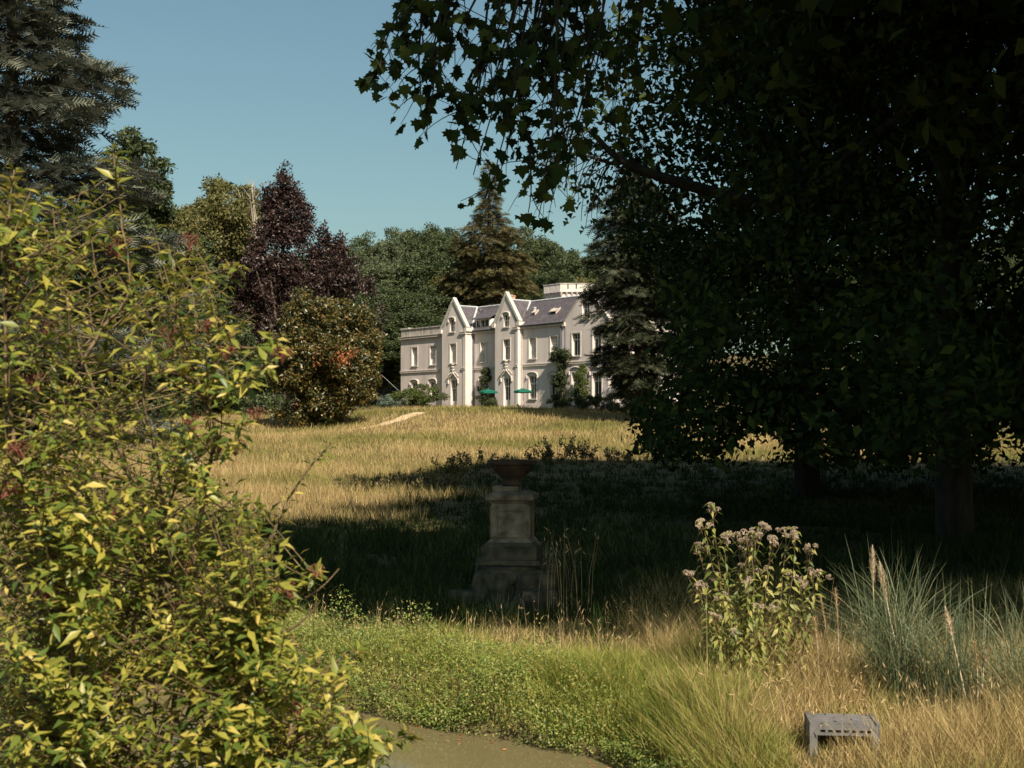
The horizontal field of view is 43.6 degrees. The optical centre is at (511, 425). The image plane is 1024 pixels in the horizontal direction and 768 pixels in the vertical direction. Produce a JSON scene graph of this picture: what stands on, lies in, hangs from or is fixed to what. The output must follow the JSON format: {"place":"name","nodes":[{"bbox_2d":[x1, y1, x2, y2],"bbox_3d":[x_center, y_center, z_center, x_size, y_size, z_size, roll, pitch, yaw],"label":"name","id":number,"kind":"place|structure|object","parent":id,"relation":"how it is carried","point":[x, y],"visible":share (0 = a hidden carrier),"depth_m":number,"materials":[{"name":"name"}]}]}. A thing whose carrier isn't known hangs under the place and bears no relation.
{"place":"outdoors","nodes":[
{"label":"outdoors","id":0,"kind":"place"},
{"bbox_2d":[0,680,626,767],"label":"path","id":1,"kind":"structure","parent":0,"point":[435,749],"depth_m":11.21,"materials":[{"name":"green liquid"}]},
{"bbox_2d":[0,574,658,662],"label":"dry grass","id":2,"kind":"structure","parent":0,"point":[547,632],"depth_m":14.74,"materials":[{"name":"plant"}]},
{"bbox_2d":[337,412,424,431],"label":"path","id":3,"kind":"structure","parent":0,"point":[404,417],"depth_m":104.00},
{"bbox_2d":[482,589,525,617],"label":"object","id":4,"kind":"object","parent":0,"point":[508,603],"depth_m":16.02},
{"bbox_2d":[0,355,1023,767],"bbox_3d":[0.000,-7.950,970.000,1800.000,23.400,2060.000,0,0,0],"label":"ground","id":5,"kind":"structure","parent":0,"point":[510,735],"depth_m":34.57,"materials":[{"name":"plant"}]},
{"bbox_2d":[24,255,157,396],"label":"shade tree","id":6,"kind":"object","parent":5,"relation":"on","point":[85,312],"visible":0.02,"depth_m":138.53,"materials":[{"name":"green plant"}]},
{"bbox_2d":[0,0,224,443],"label":"cedar tree","id":7,"kind":"object","parent":5,"relation":"on","point":[52,100],"visible":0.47,"depth_m":70.77,"materials":[{"name":"green plant"}]},
{"bbox_2d":[88,125,183,407],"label":"dark tree","id":8,"kind":"object","parent":5,"relation":"on","point":[137,145],"visible":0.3,"depth_m":106.88,"materials":[{"name":"green plant"}]},
{"bbox_2d":[97,314,228,419],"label":"shade tree","id":9,"kind":"object","parent":5,"relation":"on","point":[158,411],"visible":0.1,"depth_m":110.87,"materials":[{"name":"green plant"}]},
{"bbox_2d":[149,205,208,301],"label":"leafy tree","id":10,"kind":"object","parent":5,"relation":"on","point":[187,223],"visible":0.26,"depth_m":120.80,"materials":[{"name":"green plant"}]},
{"bbox_2d":[135,234,253,411],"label":"leafy tree","id":11,"kind":"object","parent":5,"relation":"on","point":[206,243],"visible":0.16,"depth_m":124.67,"materials":[{"name":"green plant"}]},
{"bbox_2d":[0,143,424,767],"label":"flowering shrub","id":12,"kind":"object","parent":5,"relation":"on","point":[66,717],"visible":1,"depth_m":4.92,"materials":[{"name":"green plant"}]},
{"bbox_2d":[171,173,259,405],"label":"oak tree","id":13,"kind":"object","parent":5,"relation":"on","point":[219,223],"visible":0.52,"depth_m":128.71,"materials":[{"name":"green plant"}]},
{"bbox_2d":[177,311,293,414],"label":"shade tree","id":14,"kind":"object","parent":5,"relation":"on","point":[247,338],"visible":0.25,"depth_m":118.65,"materials":[{"name":"green plant"}]},
{"bbox_2d":[230,183,264,295],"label":"oak tree","id":15,"kind":"object","parent":5,"relation":"on","point":[246,187],"visible":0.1,"depth_m":133.27,"materials":[{"name":"green plant"}]},
{"bbox_2d":[237,175,261,402],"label":"dead tree","id":16,"kind":"object","parent":5,"relation":"on","point":[253,214],"visible":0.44,"depth_m":131.74,"materials":[{"name":"wood"}]},
{"bbox_2d":[205,159,390,410],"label":"copper beech","id":17,"kind":"object","parent":5,"relation":"on","point":[295,227],"visible":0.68,"depth_m":126.15,"materials":[{"name":"purple plant"}]},
{"bbox_2d":[259,284,386,428],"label":"magnolia tree","id":18,"kind":"object","parent":5,"relation":"on","point":[344,363],"visible":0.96,"depth_m":99.58,"materials":[{"name":"green plant"}]},
{"bbox_2d":[324,235,368,311],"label":"tree","id":19,"kind":"object","parent":5,"relation":"on","point":[357,244],"visible":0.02,"depth_m":204.88,"materials":[{"name":"green plant"}]},
{"bbox_2d":[0,584,700,767],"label":"bank weeds","id":20,"kind":"object","parent":5,"relation":"on","point":[449,712],"visible":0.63,"depth_m":12.13,"materials":[{"name":"plant"}]},
{"bbox_2d":[331,473,397,492],"bbox_3d":[-4.787,1.833,40.795,2.302,0.726,1.908,0,0,-21],"label":"dock plant","id":21,"kind":"object","parent":5,"relation":"on","point":[378,478],"visible":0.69,"depth_m":40.64,"materials":[{"name":"plant"}]},
{"bbox_2d":[335,300,399,331],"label":"tree","id":22,"kind":"object","parent":5,"relation":"on","point":[359,303],"visible":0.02,"depth_m":158.08,"materials":[{"name":"green plant"}]},
{"bbox_2d":[340,284,402,393],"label":"tree","id":23,"kind":"object","parent":5,"relation":"on","point":[386,299],"visible":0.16,"depth_m":166.75,"materials":[{"name":"green plant"}]},
{"bbox_2d":[340,256,406,388],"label":"tree","id":24,"kind":"object","parent":5,"relation":"on","point":[381,271],"visible":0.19,"depth_m":180.62,"materials":[{"name":"green plant"}]},
{"bbox_2d":[352,231,400,283],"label":"tree","id":25,"kind":"object","parent":5,"relation":"on","point":[372,249],"visible":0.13,"depth_m":196.09,"materials":[{"name":"green plant"}]},
{"bbox_2d":[358,337,400,405],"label":"tree","id":26,"kind":"object","parent":5,"relation":"on","point":[395,374],"visible":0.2,"depth_m":152.20,"materials":[{"name":"green plant"}]},
{"bbox_2d":[360,311,406,397],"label":"tree","id":27,"kind":"object","parent":5,"relation":"on","point":[389,326],"visible":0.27,"depth_m":153.20,"materials":[{"name":"green plant"}]},
{"bbox_2d":[344,471,425,491],"bbox_3d":[-3.811,1.835,41.580,3.093,0.770,1.912,0,0,23],"label":"dock plant","id":28,"kind":"object","parent":5,"relation":"on","point":[402,478],"visible":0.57,"depth_m":41.62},
{"bbox_2d":[358,229,419,285],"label":"tree","id":29,"kind":"object","parent":5,"relation":"on","point":[395,253],"visible":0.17,"depth_m":187.76,"materials":[{"name":"green plant"}]},
{"bbox_2d":[370,283,412,394],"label":"tree","id":30,"kind":"object","parent":5,"relation":"on","point":[395,291],"visible":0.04,"depth_m":171.56,"materials":[{"name":"green plant"}]},
{"bbox_2d":[376,394,408,407],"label":"hydrangea bush","id":31,"kind":"object","parent":5,"relation":"on","point":[387,401],"visible":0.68,"depth_m":134.33,"materials":[{"name":"green plant"}]},
{"bbox_2d":[384,226,427,263],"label":"tree","id":32,"kind":"object","parent":5,"relation":"on","point":[401,240],"visible":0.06,"depth_m":203.63,"materials":[{"name":"green plant"}]},
{"bbox_2d":[385,283,436,318],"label":"tree","id":33,"kind":"object","parent":5,"relation":"on","point":[419,297],"visible":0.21,"depth_m":166.31,"materials":[{"name":"green plant"}]},
{"bbox_2d":[378,308,443,383],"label":"tree","id":34,"kind":"object","parent":5,"relation":"on","point":[406,316],"visible":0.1,"depth_m":156.96,"materials":[{"name":"green plant"}]},
{"bbox_2d":[383,257,447,290],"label":"tree","id":35,"kind":"object","parent":5,"relation":"on","point":[402,271],"visible":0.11,"depth_m":181.08,"materials":[{"name":"green plant"}]},
{"bbox_2d":[389,383,449,407],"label":"garden bush","id":36,"kind":"object","parent":5,"relation":"on","point":[416,397],"visible":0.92,"depth_m":120.41,"materials":[{"name":"green plant"}]},
{"bbox_2d":[397,312,444,370],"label":"tree","id":37,"kind":"object","parent":5,"relation":"on","point":[425,317],"visible":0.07,"depth_m":156.04,"materials":[{"name":"green plant"}]},
{"bbox_2d":[401,222,447,251],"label":"tree","id":38,"kind":"object","parent":5,"relation":"on","point":[435,229],"visible":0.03,"depth_m":206.07,"materials":[{"name":"green plant"}]},
{"bbox_2d":[401,227,452,265],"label":"tree","id":39,"kind":"object","parent":5,"relation":"on","point":[418,243],"visible":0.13,"depth_m":199.00,"materials":[{"name":"green plant"}]},
{"bbox_2d":[401,252,454,303],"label":"tree","id":40,"kind":"object","parent":5,"relation":"on","point":[425,274],"visible":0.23,"depth_m":177.26,"materials":[{"name":"green plant"}]},
{"bbox_2d":[401,292,474,325],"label":"tree","id":41,"kind":"object","parent":5,"relation":"on","point":[430,306],"visible":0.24,"depth_m":163.33,"materials":[{"name":"green plant"}]},
{"bbox_2d":[409,467,479,491],"bbox_3d":[-2.196,1.784,41.810,2.260,0.892,1.125,0,0,6],"label":"dock plant","id":42,"kind":"object","parent":5,"relation":"on","point":[456,477],"visible":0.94,"depth_m":41.86,"materials":[{"name":"plant"}]},
{"bbox_2d":[427,227,462,247],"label":"tree","id":43,"kind":"object","parent":5,"relation":"on","point":[454,233],"visible":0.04,"depth_m":207.31,"materials":[{"name":"green plant"}]},
{"bbox_2d":[413,239,493,301],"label":"tree","id":44,"kind":"object","parent":5,"relation":"on","point":[423,252],"visible":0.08,"depth_m":193.84,"materials":[{"name":"green plant"}]},
{"bbox_2d":[427,273,483,309],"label":"tree","id":45,"kind":"object","parent":5,"relation":"on","point":[440,286],"visible":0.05,"depth_m":169.41,"materials":[{"name":"green plant"}]},
{"bbox_2d":[431,455,512,475],"bbox_3d":[-1.480,1.538,49.552,3.342,0.911,1.430,0,0,0],"label":"dock plant","id":46,"kind":"object","parent":5,"relation":"on","point":[452,461],"visible":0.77,"depth_m":49.17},
{"bbox_2d":[452,447,511,468],"bbox_3d":[-1.298,1.380,54.587,2.647,0.988,1.901,0,0,0],"label":"dock plant","id":47,"kind":"object","parent":5,"relation":"on","point":[482,456],"visible":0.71,"depth_m":54.71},
{"bbox_2d":[436,160,541,306],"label":"giant conifer","id":48,"kind":"object","parent":5,"relation":"on","point":[489,228],"visible":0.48,"depth_m":164.74,"materials":[{"name":"green plant"}]},
{"bbox_2d":[481,396,497,407],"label":"bush","id":49,"kind":"object","parent":5,"relation":"on","point":[492,401],"visible":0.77,"depth_m":122.64,"materials":[{"name":"green plant"}]},
{"bbox_2d":[443,556,557,614],"bbox_3d":[0.008,2.135,16.936,1.539,0.832,1.310,0,0,25],"label":"pedestal footing","id":50,"kind":"object","parent":5,"relation":"on","point":[500,580],"visible":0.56,"depth_m":16.50,"materials":[{"name":"stone"}]},
{"bbox_2d":[475,485,547,565],"bbox_3d":[0.005,1.300,17.000,0.860,1.012,0.860,0,0,8],"label":"stone pedestal","id":51,"kind":"object","parent":50,"relation":"on","point":[513,541],"visible":1,"depth_m":16.72,"materials":[{"name":"stone"}]},
{"bbox_2d":[488,457,536,485],"bbox_3d":[0.005,0.580,17.000,0.660,0.424,0.660,0,0,0],"label":"garden urn","id":52,"kind":"object","parent":51,"relation":"on","point":[512,472],"visible":1,"depth_m":16.81,"materials":[{"name":"ceramic"}]},
{"bbox_2d":[0,402,1023,564],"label":"meadow hay","id":53,"kind":"object","parent":5,"relation":"on","point":[269,470],"visible":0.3,"depth_m":66.68},
{"bbox_2d":[1,409,1023,564],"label":"meadow green grass","id":54,"kind":"structure","parent":5,"relation":"on","point":[668,529],"depth_m":28.47,"materials":[{"name":"plant"}]},
{"bbox_2d":[492,225,547,267],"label":"tree","id":55,"kind":"object","parent":5,"relation":"on","point":[533,245],"visible":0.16,"depth_m":202.90,"materials":[{"name":"green plant"}]},
{"bbox_2d":[503,265,559,299],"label":"tree","id":56,"kind":"object","parent":5,"relation":"on","point":[533,276],"visible":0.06,"depth_m":182.97,"materials":[{"name":"green plant"}]},
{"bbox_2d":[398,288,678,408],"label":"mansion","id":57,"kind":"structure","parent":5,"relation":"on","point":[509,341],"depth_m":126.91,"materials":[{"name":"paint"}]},
{"bbox_2d":[411,346,417,366],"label":"window","id":58,"kind":"structure","parent":57,"relation":"in","point":[415,350],"depth_m":139.48,"materials":[{"name":"white paint"}]},
{"bbox_2d":[429,344,435,365],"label":"window","id":59,"kind":"structure","parent":57,"relation":"in","point":[433,346],"depth_m":136.95,"materials":[{"name":"white paint"}]},
{"bbox_2d":[449,342,456,363],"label":"window","id":60,"kind":"structure","parent":57,"relation":"in","point":[454,344],"depth_m":133.26,"materials":[{"name":"white paint"}]},
{"bbox_2d":[452,380,456,405],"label":"door","id":61,"kind":"structure","parent":57,"relation":"in","point":[454,382],"depth_m":133.32,"materials":[{"name":"white paint"}]},
{"bbox_2d":[479,341,487,362],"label":"window","id":62,"kind":"structure","parent":57,"relation":"in","point":[484,345],"depth_m":131.10,"materials":[{"name":"white paint"}]},
{"bbox_2d":[474,367,494,405],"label":"climbing plant","id":63,"kind":"object","parent":57,"relation":"attached to","point":[483,397],"visible":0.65,"depth_m":129.85,"materials":[{"name":"green plant"}]},
{"bbox_2d":[502,338,510,360],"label":"window","id":64,"kind":"structure","parent":57,"relation":"in","point":[507,342],"depth_m":126.72,"materials":[{"name":"white paint"}]},
{"bbox_2d":[505,378,509,405],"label":"door","id":65,"kind":"structure","parent":57,"relation":"in","point":[507,380],"depth_m":126.72,"materials":[{"name":"white paint"}]},
{"bbox_2d":[528,336,536,359],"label":"window","id":66,"kind":"structure","parent":57,"relation":"in","point":[533,338],"depth_m":124.44,"materials":[{"name":"white paint"}]},
{"bbox_2d":[528,374,536,399],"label":"window","id":67,"kind":"structure","parent":57,"relation":"in","point":[533,377],"depth_m":124.42,"materials":[{"name":"white paint"}]},
{"bbox_2d":[548,346,572,407],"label":"climbing plant","id":68,"kind":"object","parent":57,"relation":"attached to","point":[559,356],"visible":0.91,"depth_m":120.14,"materials":[{"name":"green plant"}]},
{"bbox_2d":[543,283,595,298],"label":"battlemented tower","id":69,"kind":"structure","parent":57,"relation":"on","point":[556,290],"depth_m":134.72,"materials":[{"name":"paint"}]},
{"bbox_2d":[571,331,580,356],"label":"window","id":70,"kind":"structure","parent":57,"relation":"in","point":[577,336],"depth_m":119.45,"materials":[{"name":"white paint"}]},
{"bbox_2d":[570,371,581,405],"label":"window","id":71,"kind":"structure","parent":57,"relation":"in","point":[574,383],"depth_m":119.83,"materials":[{"name":"white paint"}]},
{"bbox_2d":[567,363,591,408],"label":"climbing plant","id":72,"kind":"object","parent":57,"relation":"attached to","point":[581,380],"visible":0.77,"depth_m":117.49,"materials":[{"name":"green plant"}]},
{"bbox_2d":[591,330,601,354],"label":"window","id":73,"kind":"structure","parent":57,"relation":"in","point":[597,344],"depth_m":117.57,"materials":[{"name":"white paint"}]},
{"bbox_2d":[591,371,602,395],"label":"window","id":74,"kind":"structure","parent":57,"relation":"in","point":[598,384],"depth_m":117.46,"materials":[{"name":"white paint"}]},
{"bbox_2d":[523,449,553,461],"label":"dock plant","id":75,"kind":"object","parent":5,"relation":"on","point":[529,454],"visible":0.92,"depth_m":60.42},
{"bbox_2d":[524,268,576,300],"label":"tree","id":76,"kind":"object","parent":5,"relation":"on","point":[562,275],"visible":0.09,"depth_m":178.90,"materials":[{"name":"green plant"}]},
{"bbox_2d":[530,240,571,274],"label":"tree","id":77,"kind":"object","parent":5,"relation":"on","point":[551,248],"visible":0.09,"depth_m":200.23,"materials":[{"name":"green plant"}]},
{"bbox_2d":[529,435,589,462],"bbox_3d":[2.140,1.076,60.249,3.073,1.382,1.473,0,0,0],"label":"dock plant","id":78,"kind":"object","parent":5,"relation":"on","point":[549,450],"visible":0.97,"depth_m":60.27,"materials":[{"name":"plant"}]},
{"bbox_2d":[546,392,573,407],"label":"bush","id":79,"kind":"object","parent":5,"relation":"on","point":[561,403],"visible":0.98,"depth_m":117.72,"materials":[{"name":"green plant"}]},
{"bbox_2d":[540,241,581,262],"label":"tree","id":80,"kind":"object","parent":5,"relation":"on","point":[574,251],"visible":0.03,"depth_m":204.31,"materials":[{"name":"green plant"}]},
{"bbox_2d":[534,250,600,277],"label":"tree","id":81,"kind":"object","parent":5,"relation":"on","point":[566,260],"visible":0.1,"depth_m":197.44,"materials":[{"name":"green plant"}]},
{"bbox_2d":[538,520,598,618],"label":"seeding grass","id":82,"kind":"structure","parent":5,"relation":"on","point":[568,572],"depth_m":16.08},
{"bbox_2d":[557,268,596,286],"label":"tree","id":83,"kind":"object","parent":5,"relation":"on","point":[582,272],"visible":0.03,"depth_m":186.05,"materials":[{"name":"green plant"}]},
{"bbox_2d":[561,442,599,462],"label":"dock plant","id":84,"kind":"object","parent":5,"relation":"on","point":[583,452],"visible":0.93,"depth_m":60.18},
{"bbox_2d":[573,394,593,409],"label":"bush","id":85,"kind":"object","parent":5,"relation":"on","point":[583,401],"visible":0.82,"depth_m":115.74,"materials":[{"name":"green plant"}]},
{"bbox_2d":[567,253,625,287],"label":"tree","id":86,"kind":"object","parent":5,"relation":"on","point":[601,268],"depth_m":194.05,"materials":[{"name":"green plant"}]},
{"bbox_2d":[173,448,1023,632],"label":"shade grass","id":87,"kind":"structure","parent":5,"relation":"on","point":[1001,539],"depth_m":23.71,"materials":[{"name":"plant"}]},
{"bbox_2d":[586,394,617,409],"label":"bush","id":88,"kind":"object","parent":5,"relation":"on","point":[597,400],"visible":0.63,"depth_m":113.79,"materials":[{"name":"green plant"}]},
{"bbox_2d":[576,447,631,463],"bbox_3d":[4.431,1.376,60.060,2.716,0.832,2.180,0,0,-35],"label":"dock plant","id":89,"kind":"object","parent":5,"relation":"on","point":[607,455],"visible":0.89,"depth_m":59.63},
{"bbox_2d":[607,401,633,412],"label":"bush","id":90,"kind":"object","parent":5,"relation":"on","point":[611,408],"visible":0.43,"depth_m":109.51,"materials":[{"name":"green plant"}]},
{"bbox_2d":[574,164,696,419],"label":"cedar tree","id":91,"kind":"object","parent":5,"relation":"on","point":[618,363],"visible":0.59,"depth_m":99.64,"materials":[{"name":"green plant"}]},
{"bbox_2d":[611,451,666,462],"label":"dock plant","id":92,"kind":"object","parent":5,"relation":"on","point":[630,457],"visible":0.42,"depth_m":60.00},
{"bbox_2d":[486,612,804,767],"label":"bank grass","id":93,"kind":"structure","parent":5,"relation":"on","point":[596,693],"depth_m":10.91,"materials":[{"name":"plant"}]},
{"bbox_2d":[354,0,1023,233],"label":"plane tree","id":94,"kind":"object","parent":5,"relation":"on","point":[571,51],"visible":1,"depth_m":13.32,"materials":[{"name":"green plant"}]},
{"bbox_2d":[683,502,831,690],"bbox_3d":[2.150,1.565,11.343,1.209,1.787,0.769,0,0,-19],"label":"agrimony plant","id":95,"kind":"object","parent":5,"relation":"on","point":[751,621],"visible":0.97,"depth_m":11.29,"materials":[{"name":"green plant"}]},
{"bbox_2d":[508,0,1023,540],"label":"plane tree","id":96,"kind":"object","parent":5,"relation":"on","point":[944,262],"visible":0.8,"depth_m":23.33,"materials":[{"name":"green plant"}]},
{"bbox_2d":[564,0,1023,498],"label":"plane tree","id":97,"kind":"object","parent":5,"relation":"on","point":[806,479],"visible":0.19,"depth_m":34.74,"materials":[{"name":"green plant"}]},
{"bbox_2d":[601,550,1023,767],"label":"tall dry grass","id":98,"kind":"structure","parent":5,"relation":"on","point":[954,752],"depth_m":10.31,"materials":[{"name":"plant"}]},
{"bbox_2d":[787,247,882,348],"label":"tree","id":99,"kind":"object","parent":5,"relation":"on","point":[853,281],"visible":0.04,"depth_m":172.24,"materials":[{"name":"green plant"}]},
{"bbox_2d":[804,711,879,756],"bbox_3d":[2.434,2.313,9.460,0.500,0.314,0.380,0,0,7],"label":"slatted garden bench","id":100,"kind":"object","parent":5,"relation":"on","point":[815,722],"visible":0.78,"depth_m":9.31,"materials":[{"name":"stone"}]},
{"bbox_2d":[673,640,1023,757],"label":"ripe grass","id":101,"kind":"structure","parent":5,"relation":"on","point":[805,687],"depth_m":9.89,"materials":[{"name":"plant"}]},
{"bbox_2d":[785,6,1023,478],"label":"plane tree","id":102,"kind":"object","parent":5,"relation":"on","point":[1020,264],"visible":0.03,"depth_m":38.60,"materials":[{"name":"green plant"}]},
{"bbox_2d":[934,239,1018,317],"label":"tree","id":103,"kind":"object","parent":5,"relation":"on","point":[1010,261],"visible":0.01,"depth_m":176.43,"materials":[{"name":"green plant"}]},
{"bbox_2d":[985,219,1023,309],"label":"tree","id":104,"kind":"object","parent":5,"relation":"on","point":[1017,271],"visible":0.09,"depth_m":187.28,"materials":[{"name":"green plant"}]},
{"bbox_2d":[0,0,1023,354],"label":"sky","id":105,"kind":"structure","parent":0,"point":[233,89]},
{"bbox_2d":[300,590,862,669],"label":"seeding grass","id":106,"kind":"structure","parent":0,"point":[667,640],"depth_m":13.90,"materials":[{"name":"plant"}]},
{"bbox_2d":[767,537,1023,711],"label":"pampas grass","id":107,"kind":"object","parent":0,"point":[894,647],"depth_m":10.91,"materials":[{"name":"plant"}]},
{"bbox_2d":[822,572,1022,723],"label":"pampas grass","id":108,"kind":"object","parent":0,"point":[948,685],"depth_m":10.53,"materials":[{"name":"plant"}]},
{"bbox_2d":[885,576,1023,721],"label":"pampas grass","id":109,"kind":"object","parent":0,"point":[1015,661],"depth_m":10.22,"materials":[{"name":"plant"}]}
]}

